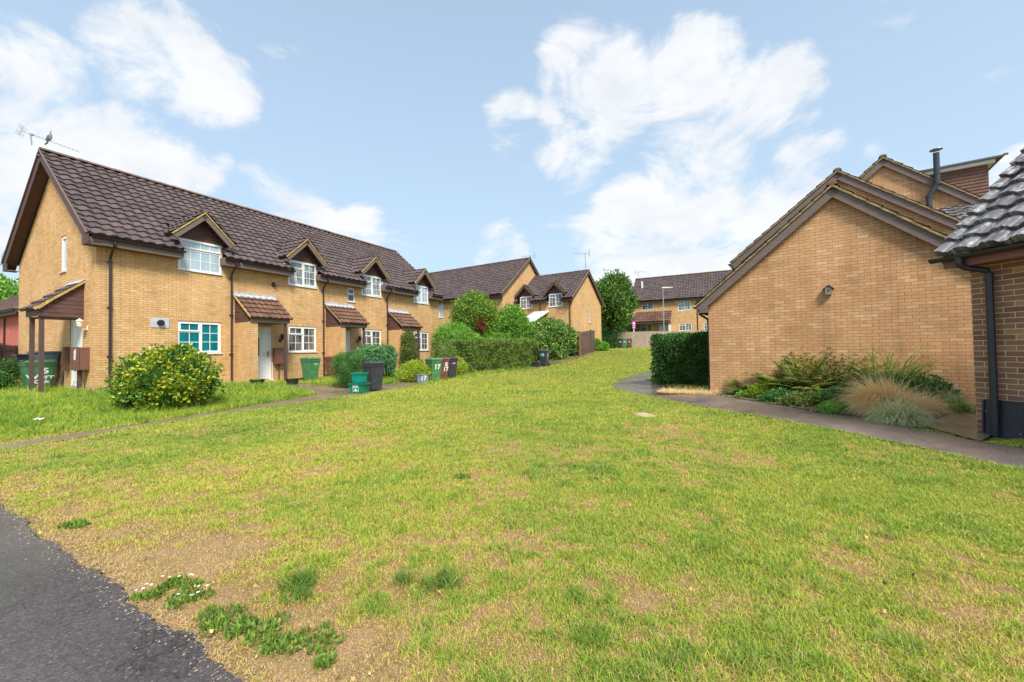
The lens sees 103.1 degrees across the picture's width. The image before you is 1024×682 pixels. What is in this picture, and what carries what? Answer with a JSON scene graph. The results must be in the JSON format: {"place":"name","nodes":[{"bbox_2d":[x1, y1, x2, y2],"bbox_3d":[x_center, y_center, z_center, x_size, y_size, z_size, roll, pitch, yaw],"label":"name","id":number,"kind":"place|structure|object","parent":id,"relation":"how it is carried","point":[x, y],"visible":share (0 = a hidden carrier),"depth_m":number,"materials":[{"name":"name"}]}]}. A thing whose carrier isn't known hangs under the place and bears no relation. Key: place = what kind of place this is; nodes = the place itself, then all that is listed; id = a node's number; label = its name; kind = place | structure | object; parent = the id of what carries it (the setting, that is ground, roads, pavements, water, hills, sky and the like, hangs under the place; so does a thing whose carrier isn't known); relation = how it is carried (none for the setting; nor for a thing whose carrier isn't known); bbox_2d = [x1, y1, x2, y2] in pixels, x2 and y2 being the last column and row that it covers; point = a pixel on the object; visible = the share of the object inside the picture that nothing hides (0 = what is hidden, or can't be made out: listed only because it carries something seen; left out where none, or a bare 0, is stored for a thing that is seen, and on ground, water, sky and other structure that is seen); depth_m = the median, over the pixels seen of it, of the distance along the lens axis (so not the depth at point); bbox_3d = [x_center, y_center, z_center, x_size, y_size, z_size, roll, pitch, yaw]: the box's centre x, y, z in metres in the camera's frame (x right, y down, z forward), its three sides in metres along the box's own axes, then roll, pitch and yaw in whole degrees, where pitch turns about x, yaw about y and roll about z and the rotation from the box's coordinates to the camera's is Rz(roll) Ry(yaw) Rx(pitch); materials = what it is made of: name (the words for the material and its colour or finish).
{"place":"outdoors","nodes":[
{"label":"outdoors","id":0,"kind":"place"},
{"bbox_2d":[0,500,241,681],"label":"tarmac path","id":1,"kind":"structure","parent":0,"point":[59,625],"depth_m":2.07,"materials":[{"name":"grey asphalt"}]},
{"bbox_2d":[0,378,449,449],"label":"garden path","id":2,"kind":"structure","parent":0,"point":[294,401],"depth_m":10.12,"materials":[{"name":"concrete"}]},
{"bbox_2d":[348,382,370,392],"bbox_3d":[-5.208,1.599,13.891,0.600,0.344,0.480,-1,-1,12],"label":"recycling box","id":3,"kind":"object","parent":2,"relation":"on","point":[359,387],"visible":0.94,"depth_m":13.70,"materials":[{"name":"green plastic"}]},
{"bbox_2d":[351,372,367,382],"bbox_3d":[-5.233,1.256,13.959,0.420,0.344,0.380,-1,-1,18],"label":"recycling box","id":4,"kind":"object","parent":3,"relation":"on","point":[359,377],"visible":0.98,"depth_m":13.83,"materials":[{"name":"teal plastic"}]},
{"bbox_2d":[362,361,384,389],"bbox_3d":[-4.980,1.252,14.580,0.728,1.049,0.582,-2,-2,40],"label":"wheelie bin","id":5,"kind":"object","parent":2,"relation":"on","point":[374,370],"visible":0.9,"depth_m":14.36,"materials":[{"name":"grey plastic"}]},
{"bbox_2d":[425,358,442,379],"bbox_3d":[-3.501,1.265,18.110,0.571,1.030,0.715,0,-2,-42],"label":"wheelie bin","id":6,"kind":"object","parent":2,"relation":"on","point":[434,364],"visible":0.77,"depth_m":17.89,"materials":[{"name":"green plastic"}]},
{"bbox_2d":[440,357,449,379],"bbox_3d":[-3.208,1.264,18.394,0.571,1.030,0.715,0,-2,-42],"label":"wheelie bin","id":7,"kind":"object","parent":2,"relation":"on","point":[444,368],"visible":0.62,"depth_m":18.20,"materials":[{"name":"brown plastic"}]},
{"bbox_2d":[448,357,457,377],"bbox_3d":[-2.919,1.260,18.965,0.571,1.030,0.715,0,-2,-42],"label":"wheelie bin","id":8,"kind":"object","parent":2,"relation":"on","point":[452,367],"visible":0.49,"depth_m":18.75,"materials":[{"name":"grey plastic"}]},
{"bbox_2d":[292,383,349,393],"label":"path","id":9,"kind":"structure","parent":0,"point":[319,389],"depth_m":14.80,"materials":[{"name":"concrete"}]},
{"bbox_2d":[0,347,1023,681],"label":"ground","id":10,"kind":"structure","parent":0,"point":[300,665],"depth_m":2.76,"materials":[{"name":"green plant"}]},
{"bbox_2d":[0,343,17,376],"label":"fence","id":11,"kind":"object","parent":10,"relation":"on","point":[6,351],"visible":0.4,"depth_m":17.44,"materials":[{"name":"brown wood"}]},
{"bbox_2d":[0,294,18,356],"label":"red brick house","id":12,"kind":"structure","parent":10,"relation":"on","point":[9,320],"depth_m":23.58,"materials":[{"name":"brick"}]},
{"bbox_2d":[0,273,18,300],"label":"broadleaf tree","id":13,"kind":"object","parent":10,"relation":"on","point":[9,287],"visible":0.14,"depth_m":37.50,"materials":[{"name":"green plant"}]},
{"bbox_2d":[0,369,19,389],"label":"bush","id":14,"kind":"object","parent":10,"relation":"on","point":[7,380],"visible":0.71,"depth_m":12.86,"materials":[{"name":"green plant"}]},
{"bbox_2d":[0,357,22,384],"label":"bush","id":15,"kind":"object","parent":10,"relation":"on","point":[11,368],"visible":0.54,"depth_m":13.56,"materials":[{"name":"green plant"}]},
{"bbox_2d":[18,360,57,388],"bbox_3d":[-15.418,1.116,13.202,0.715,0.978,0.754,-2,-1,28],"label":"wheelie bin","id":16,"kind":"object","parent":10,"relation":"on","point":[49,367],"visible":0.59,"depth_m":13.01,"materials":[{"name":"green plastic"}]},
{"bbox_2d":[26,351,60,359],"bbox_3d":[-15.342,0.481,13.318,0.540,0.284,0.660,-2,-1,28],"label":"storage tub","id":17,"kind":"object","parent":16,"relation":"on","point":[51,355],"visible":0.69,"depth_m":13.28,"materials":[{"name":"grey plastic"}]},
{"bbox_2d":[53,517,90,529],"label":"weed clump","id":18,"kind":"object","parent":10,"relation":"on","point":[84,522],"visible":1,"depth_m":3.33,"materials":[{"name":"green plant"}]},
{"bbox_2d":[1,147,240,398],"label":"terraced house","id":19,"kind":"structure","parent":10,"relation":"on","point":[110,259],"depth_m":13.79,"materials":[{"name":"brick"}]},
{"bbox_2d":[58,235,66,272],"bbox_3d":[-14.917,-2.891,13.552,0.560,1.240,0.140,-2,-1,28],"label":"window","id":20,"kind":"structure","parent":19,"relation":"in","point":[64,239],"depth_m":13.62,"materials":[{"name":"white plastic"}]},
{"bbox_2d":[62,347,69,370],"bbox_3d":[-14.441,0.579,13.159,0.200,0.790,0.117,-2,-1,28],"label":"meter cupboard","id":21,"kind":"object","parent":19,"relation":"attached to","point":[65,358],"visible":1,"depth_m":13.12,"materials":[{"name":"red wood"}]},
{"bbox_2d":[71,320,81,386],"bbox_3d":[-13.851,0.391,12.979,0.980,2.180,0.062,-2,-1,28],"label":"side door","id":22,"kind":"structure","parent":19,"relation":"in","point":[76,333],"depth_m":13.08,"materials":[{"name":"white plastic"}]},
{"bbox_2d":[70,347,89,388],"bbox_3d":[-13.204,0.908,12.420,0.560,1.440,0.272,-2,-1,28],"label":"meter box","id":23,"kind":"object","parent":19,"relation":"attached to","point":[79,359],"visible":0.92,"depth_m":12.34,"materials":[{"name":"plastic"}]},
{"bbox_2d":[151,318,168,327],"bbox_3d":[-11.771,-0.609,13.621,0.100,0.320,0.500,-2,-1,28],"label":"boiler flue","id":24,"kind":"object","parent":19,"relation":"attached to","point":[160,322],"visible":1,"depth_m":13.59,"materials":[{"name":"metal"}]},
{"bbox_2d":[177,237,222,275],"bbox_3d":[-11.304,-3.039,14.745,0.085,1.130,1.430,-2,-1,28],"label":"window","id":25,"kind":"structure","parent":19,"relation":"in","point":[200,257],"depth_m":14.74,"materials":[{"name":"white glass"}]},
{"bbox_2d":[178,321,222,353],"bbox_3d":[-11.282,-0.114,14.696,0.140,1.180,1.430,-2,-1,28],"label":"window","id":26,"kind":"structure","parent":19,"relation":"in","point":[205,336],"depth_m":14.74,"materials":[{"name":"white plastic"}]},
{"bbox_2d":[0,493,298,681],"bbox_3d":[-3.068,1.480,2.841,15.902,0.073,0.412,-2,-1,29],"label":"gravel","id":27,"kind":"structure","parent":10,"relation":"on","point":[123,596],"depth_m":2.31,"materials":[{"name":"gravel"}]},
{"bbox_2d":[130,574,179,601],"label":"weed clump","id":28,"kind":"object","parent":10,"relation":"on","point":[158,590],"visible":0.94,"depth_m":2.35,"materials":[{"name":"green plant"}]},
{"bbox_2d":[97,341,225,410],"bbox_3d":[-8.682,0.908,10.240,2.480,1.834,2.233,0,-1,-32],"label":"variegated bush","id":29,"kind":"object","parent":10,"relation":"on","point":[179,375],"visible":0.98,"depth_m":9.76,"materials":[{"name":"green plant"}]},
{"bbox_2d":[161,573,202,590],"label":"weed clump","id":30,"kind":"object","parent":10,"relation":"on","point":[179,581],"visible":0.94,"depth_m":2.44,"materials":[{"name":"green plant"}]},
{"bbox_2d":[163,584,215,612],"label":"weed clump","id":31,"kind":"object","parent":10,"relation":"on","point":[177,600],"visible":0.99,"depth_m":2.30,"materials":[{"name":"green plant"}]},
{"bbox_2d":[193,602,248,635],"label":"weed clump","id":32,"kind":"object","parent":10,"relation":"on","point":[222,619],"visible":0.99,"depth_m":2.13,"materials":[{"name":"green plant"}]},
{"bbox_2d":[220,608,263,641],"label":"weed clump","id":33,"kind":"object","parent":10,"relation":"on","point":[255,619],"visible":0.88,"depth_m":2.06,"materials":[{"name":"green plant"}]},
{"bbox_2d":[171,190,328,382],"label":"terraced house","id":34,"kind":"structure","parent":10,"relation":"on","point":[265,314],"depth_m":17.36,"materials":[{"name":"brick"}]},
{"bbox_2d":[258,327,270,378],"bbox_3d":[-10.256,0.511,16.618,0.119,2.180,0.820,-2,-1,28],"label":"front door","id":35,"kind":"structure","parent":34,"relation":"in","point":[264,333],"depth_m":16.76,"materials":[{"name":"white plastic"}]},
{"bbox_2d":[271,348,283,379],"bbox_3d":[-9.819,1.036,17.155,0.222,1.480,0.570,-2,-1,28],"label":"meter box","id":36,"kind":"object","parent":34,"relation":"attached to","point":[278,356],"visible":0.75,"depth_m":17.02,"materials":[{"name":"brown plastic"}]},
{"bbox_2d":[288,326,315,352],"bbox_3d":[-9.415,-0.067,18.267,0.140,1.180,1.430,-2,-1,28],"label":"window","id":37,"kind":"structure","parent":34,"relation":"in","point":[301,339],"depth_m":18.25,"materials":[{"name":"white plastic"}]},
{"bbox_2d":[288,260,316,288],"bbox_3d":[-9.438,-2.992,18.317,0.085,1.130,1.430,-2,-1,28],"label":"window","id":38,"kind":"structure","parent":34,"relation":"in","point":[305,274],"depth_m":18.31,"materials":[{"name":"white plastic"}]},
{"bbox_2d":[221,610,293,646],"bbox_3d":[-1.291,1.442,2.044,0.323,0.075,0.251,-1,-1,0],"label":"weed clump","id":39,"kind":"object","parent":10,"relation":"on","point":[252,635],"visible":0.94,"depth_m":2.03,"materials":[{"name":"green plant"}]},
{"bbox_2d":[266,564,323,604],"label":"weed clump","id":40,"kind":"object","parent":10,"relation":"on","point":[293,581],"visible":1,"depth_m":2.40,"materials":[{"name":"green plant"}]},
{"bbox_2d":[253,619,345,659],"bbox_3d":[-1.000,1.429,1.962,0.397,0.070,0.235,-1,-1,0],"label":"weed clump","id":41,"kind":"object","parent":10,"relation":"on","point":[267,648],"visible":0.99,"depth_m":1.93,"materials":[{"name":"green plant"}]},
{"bbox_2d":[300,357,320,381],"bbox_3d":[-8.403,1.187,16.897,0.715,1.030,0.571,-2,-1,28],"label":"wheelie bin","id":42,"kind":"object","parent":10,"relation":"on","point":[310,368],"visible":0.87,"depth_m":16.71,"materials":[{"name":"green plastic"}]},
{"bbox_2d":[249,215,393,376],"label":"terraced house","id":43,"kind":"structure","parent":10,"relation":"on","point":[354,302],"depth_m":21.03,"materials":[{"name":"brick"}]},
{"bbox_2d":[361,274,380,297],"bbox_3d":[-7.572,-2.945,21.889,0.085,1.130,1.430,-2,-1,28],"label":"window","id":44,"kind":"structure","parent":43,"relation":"in","point":[373,289],"depth_m":21.91,"materials":[{"name":"white plastic"}]},
{"bbox_2d":[365,329,380,345],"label":"window","id":45,"kind":"structure","parent":43,"relation":"in","point":[374,336],"depth_m":21.95,"materials":[{"name":"white plastic"}]},
{"bbox_2d":[312,648,338,672],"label":"weed clump","id":46,"kind":"object","parent":10,"relation":"on","point":[321,660],"visible":0.99,"depth_m":1.81,"materials":[{"name":"green plant"}]},
{"bbox_2d":[328,349,362,387],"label":"conifer bush","id":47,"kind":"object","parent":10,"relation":"on","point":[346,366],"visible":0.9,"depth_m":14.93,"materials":[{"name":"green plant"}]},
{"bbox_2d":[354,342,374,371],"bbox_3d":[-6.420,0.904,17.751,1.246,1.671,1.339,-1,-1,0],"label":"weeping conifer","id":48,"kind":"object","parent":10,"relation":"on","point":[364,355],"visible":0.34,"depth_m":17.47,"materials":[{"name":"green plant"}]},
{"bbox_2d":[366,343,387,370],"bbox_3d":[-6.036,0.866,17.876,1.183,1.768,1.110,-1,-1,0],"label":"weeping conifer","id":49,"kind":"object","parent":10,"relation":"on","point":[379,353],"visible":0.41,"depth_m":17.65,"materials":[{"name":"green plant"}]},
{"bbox_2d":[317,235,443,369],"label":"terraced house","id":50,"kind":"structure","parent":10,"relation":"on","point":[412,304],"depth_m":25.08,"materials":[{"name":"brick"}]},
{"bbox_2d":[413,285,428,304],"bbox_3d":[-5.705,-2.898,25.459,0.085,1.130,1.430,-2,-1,28],"label":"window","id":51,"kind":"structure","parent":50,"relation":"in","point":[423,296],"depth_m":25.58,"materials":[{"name":"white plastic"}]},
{"bbox_2d":[414,332,428,350],"bbox_3d":[-5.684,0.027,25.413,0.140,1.180,1.430,-2,-1,28],"label":"window","id":52,"kind":"structure","parent":50,"relation":"in","point":[423,336],"depth_m":25.59,"materials":[{"name":"white plastic"}]},
{"bbox_2d":[381,342,398,378],"bbox_3d":[-5.805,0.861,18.677,1.262,1.768,1.251,-1,-1,0],"label":"weeping conifer","id":53,"kind":"object","parent":10,"relation":"on","point":[392,358],"visible":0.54,"depth_m":18.48,"materials":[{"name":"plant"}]},
{"bbox_2d":[398,330,423,369],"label":"climbing shrub","id":54,"kind":"object","parent":10,"relation":"on","point":[408,342],"visible":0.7,"depth_m":22.18,"materials":[{"name":"green plant"}]},
{"bbox_2d":[395,358,432,381],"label":"golden bush","id":55,"kind":"object","parent":10,"relation":"on","point":[411,368],"visible":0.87,"depth_m":17.52,"materials":[{"name":"yellow plant"}]},
{"bbox_2d":[389,558,468,590],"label":"weed clump","id":56,"kind":"object","parent":10,"relation":"on","point":[442,579],"visible":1,"depth_m":2.44,"materials":[{"name":"green plant"}]},
{"bbox_2d":[429,337,457,357],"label":"dark bush","id":57,"kind":"object","parent":10,"relation":"on","point":[444,349],"visible":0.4,"depth_m":20.22,"materials":[{"name":"green plant"}]},
{"bbox_2d":[429,319,483,348],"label":"green bush","id":58,"kind":"object","parent":10,"relation":"on","point":[454,330],"visible":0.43,"depth_m":23.56,"materials":[{"name":"green plant"}]},
{"bbox_2d":[455,355,467,375],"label":"golden bush","id":59,"kind":"object","parent":10,"relation":"on","point":[461,365],"visible":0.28,"depth_m":19.98,"materials":[{"name":"yellow plant"}]},
{"bbox_2d":[382,257,547,335],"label":"brick house","id":60,"kind":"structure","parent":10,"relation":"on","point":[502,282],"depth_m":37.58,"materials":[{"name":"brown tile"}]},
{"bbox_2d":[446,290,500,336],"bbox_3d":[-2.507,-0.831,27.054,3.700,5.171,3.251,-1,-1,0],"label":"ornamental tree","id":61,"kind":"object","parent":10,"relation":"on","point":[472,305],"visible":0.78,"depth_m":26.36,"materials":[{"name":"green plant"}]},
{"bbox_2d":[474,329,524,343],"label":"broadleaf shrub","id":62,"kind":"object","parent":10,"relation":"on","point":[498,336],"visible":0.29,"depth_m":26.10,"materials":[{"name":"green plant"}]},
{"bbox_2d":[8,415,1022,681],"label":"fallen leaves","id":63,"kind":"object","parent":10,"relation":"on","point":[514,575],"visible":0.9,"depth_m":2.69,"materials":[{"name":"brown plant"}]},
{"bbox_2d":[496,301,535,338],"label":"broadleaf shrub","id":64,"kind":"object","parent":10,"relation":"on","point":[512,318],"visible":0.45,"depth_m":27.95,"materials":[{"name":"green plant"}]},
{"bbox_2d":[464,352,595,375],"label":"hedge soil","id":65,"kind":"structure","parent":10,"relation":"on","point":[552,362],"depth_m":28.67,"materials":[{"name":"soil"}]},
{"bbox_2d":[447,337,538,372],"bbox_3d":[-1.000,0.770,24.265,1.916,2.178,7.041,-2,-2,40],"label":"clipped hedge","id":66,"kind":"object","parent":65,"relation":"on","point":[483,354],"visible":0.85,"depth_m":23.32,"materials":[{"name":"green plant"}]},
{"bbox_2d":[539,350,549,365],"bbox_3d":[2.100,1.087,26.119,0.571,1.030,0.715,-2,-1,28],"label":"wheelie bin","id":67,"kind":"object","parent":65,"relation":"on","point":[544,356],"visible":0.98,"depth_m":25.89,"materials":[{"name":"grey plastic"}]},
{"bbox_2d":[516,316,583,360],"bbox_3d":[2.582,-0.098,29.891,7.113,3.650,3.288,0,-2,-37],"label":"ivy mass","id":68,"kind":"object","parent":65,"relation":"on","point":[557,338],"visible":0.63,"depth_m":29.03,"materials":[{"name":"green plant"}]},
{"bbox_2d":[514,269,604,348],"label":"brick house","id":69,"kind":"structure","parent":10,"relation":"on","point":[575,300],"depth_m":35.14,"materials":[{"name":"beige brick"}]},
{"bbox_2d":[520,296,532,308],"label":"window","id":70,"kind":"structure","parent":69,"relation":"in","point":[524,301],"depth_m":35.34,"materials":[{"name":"white plastic"}]},
{"bbox_2d":[549,293,561,306],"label":"window","id":71,"kind":"structure","parent":69,"relation":"in","point":[554,299],"depth_m":33.85,"materials":[{"name":"white plastic"}]},
{"bbox_2d":[578,330,594,355],"bbox_3d":[6.019,0.173,32.459,0.120,2.218,4.181,-2,-1,27],"label":"dark fence","id":72,"kind":"object","parent":10,"relation":"on","point":[590,336],"visible":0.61,"depth_m":32.42,"materials":[{"name":"brown wood"}]},
{"bbox_2d":[593,338,609,350],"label":"pale shrub","id":73,"kind":"object","parent":10,"relation":"on","point":[600,345],"visible":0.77,"depth_m":34.67,"materials":[{"name":"green plant"}]},
{"bbox_2d":[601,329,618,348],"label":"dark hedge bush","id":74,"kind":"object","parent":10,"relation":"on","point":[610,337],"visible":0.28,"depth_m":42.49,"materials":[{"name":"green plant"}]},
{"bbox_2d":[594,269,641,347],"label":"broadleaf tree","id":75,"kind":"object","parent":10,"relation":"on","point":[618,295],"visible":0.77,"depth_m":42.06,"materials":[{"name":"green plant"}]},
{"bbox_2d":[601,316,641,346],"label":"background tree","id":76,"kind":"object","parent":10,"relation":"on","point":[629,328],"visible":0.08,"depth_m":50.08,"materials":[{"name":"green plant"}]},
{"bbox_2d":[617,330,705,347],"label":"grey fence","id":77,"kind":"object","parent":10,"relation":"on","point":[640,337],"visible":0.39,"depth_m":45.16,"materials":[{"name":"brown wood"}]},
{"bbox_2d":[649,330,708,386],"bbox_3d":[6.349,0.629,14.361,2.165,2.045,2.459,0,-2,-41],"label":"yew hedge","id":78,"kind":"object","parent":10,"relation":"on","point":[678,358],"visible":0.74,"depth_m":13.83,"materials":[{"name":"green plant"}]},
{"bbox_2d":[693,181,975,403],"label":"brick garage","id":79,"kind":"structure","parent":10,"relation":"on","point":[761,306],"depth_m":9.77,"materials":[{"name":"beige brick"}]},
{"bbox_2d":[715,392,969,426],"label":"flower bed soil","id":80,"kind":"structure","parent":10,"relation":"on","point":[804,407],"depth_m":8.39,"materials":[{"name":"soil"}]},
{"bbox_2d":[744,379,786,397],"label":"groundcover plant","id":81,"kind":"object","parent":80,"relation":"on","point":[759,388],"visible":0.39,"depth_m":10.02,"materials":[{"name":"green plant"}]},
{"bbox_2d":[756,387,796,401],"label":"groundcover plant","id":82,"kind":"object","parent":80,"relation":"on","point":[770,395],"visible":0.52,"depth_m":9.37,"materials":[{"name":"green plant"}]},
{"bbox_2d":[777,389,818,406],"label":"groundcover plant","id":83,"kind":"object","parent":80,"relation":"on","point":[805,398],"visible":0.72,"depth_m":8.64,"materials":[{"name":"green plant"}]},
{"bbox_2d":[755,350,857,392],"bbox_3d":[7.019,0.739,9.822,2.484,1.396,2.224,-1,-1,19],"label":"fern","id":84,"kind":"object","parent":80,"relation":"on","point":[800,388],"visible":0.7,"depth_m":9.63,"materials":[{"name":"green plant"}]},
{"bbox_2d":[767,345,873,390],"bbox_3d":[7.943,0.774,10.145,2.858,1.511,2.055,-1,-1,0],"label":"bronze shrub","id":85,"kind":"object","parent":80,"relation":"on","point":[824,375],"visible":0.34,"depth_m":9.78,"materials":[{"name":"green plant"}]},
{"bbox_2d":[814,398,852,414],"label":"groundcover plant","id":86,"kind":"object","parent":80,"relation":"on","point":[830,406],"visible":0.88,"depth_m":7.76,"materials":[{"name":"green plant"}]},
{"bbox_2d":[814,385,852,404],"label":"groundcover plant","id":87,"kind":"object","parent":80,"relation":"on","point":[825,395],"visible":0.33,"depth_m":8.39,"materials":[{"name":"green plant"}]},
{"bbox_2d":[844,370,916,393],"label":"green shrub","id":88,"kind":"object","parent":80,"relation":"on","point":[886,375],"visible":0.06,"depth_m":8.72,"materials":[{"name":"green plant"}]},
{"bbox_2d":[828,341,954,384],"bbox_3d":[8.882,0.557,9.656,2.813,1.636,3.070,-1,-1,0],"label":"reedy plant","id":89,"kind":"object","parent":80,"relation":"on","point":[902,371],"visible":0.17,"depth_m":9.08,"materials":[{"name":"green plant"}]},
{"bbox_2d":[832,366,961,419],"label":"feather grass","id":90,"kind":"object","parent":80,"relation":"on","point":[867,393],"depth_m":7.52,"materials":[{"name":"beige plant"}]},
{"bbox_2d":[856,391,946,428],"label":"feather grass","id":91,"kind":"object","parent":80,"relation":"on","point":[901,414],"depth_m":6.66,"materials":[{"name":"green plant"}]},
{"bbox_2d":[883,372,965,399],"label":"groundcover plant","id":92,"kind":"object","parent":80,"relation":"on","point":[937,381],"visible":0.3,"depth_m":8.31,"materials":[{"name":"green plant"}]},
{"bbox_2d":[904,385,966,415],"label":"feather grass","id":93,"kind":"object","parent":80,"relation":"on","point":[936,405],"depth_m":7.49,"materials":[{"name":"plant"}]},
{"bbox_2d":[910,379,975,410],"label":"feather grass","id":94,"kind":"object","parent":80,"relation":"on","point":[951,396],"depth_m":8.03,"materials":[{"name":"plant"}]},
{"bbox_2d":[934,398,975,412],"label":"groundcover plant","id":95,"kind":"object","parent":80,"relation":"on","point":[959,406],"visible":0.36,"depth_m":7.64,"materials":[{"name":"green plant"}]},
{"bbox_2d":[728,167,960,269],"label":"brick house","id":96,"kind":"structure","parent":10,"relation":"on","point":[935,219],"depth_m":12.45,"materials":[{"name":"beige brick"}]},
{"bbox_2d":[859,147,1008,219],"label":"brick house","id":97,"kind":"structure","parent":10,"relation":"on","point":[958,190],"depth_m":13.91,"materials":[{"name":"beige brick"}]},
{"bbox_2d":[928,148,1023,437],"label":"brick outbuilding","id":98,"kind":"structure","parent":10,"relation":"on","point":[988,233],"depth_m":5.63,"materials":[{"name":"tile"}]},
{"bbox_2d":[982,399,1023,439],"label":"plastic panel","id":99,"kind":"object","parent":10,"relation":"on","point":[1011,417],"visible":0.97,"depth_m":5.52,"materials":[{"name":"plastic"}]},
{"bbox_2d":[0,0,1023,319],"label":"sky","id":100,"kind":"structure","parent":0,"point":[653,138],"materials":[{"name":"blue"}]},
{"bbox_2d":[633,270,732,343],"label":"brick house","id":101,"kind":"structure","parent":0,"point":[684,294],"depth_m":48.72,"materials":[{"name":"beige brick"}]},
{"bbox_2d":[610,372,1023,468],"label":"lawn path","id":102,"kind":"structure","parent":0,"point":[980,450],"depth_m":6.76,"materials":[{"name":"grey asphalt"}]},
{"bbox_2d":[925,413,989,440],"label":"wet paving","id":103,"kind":"structure","parent":0,"point":[964,425],"depth_m":6.32,"materials":[{"name":"brown concrete"}]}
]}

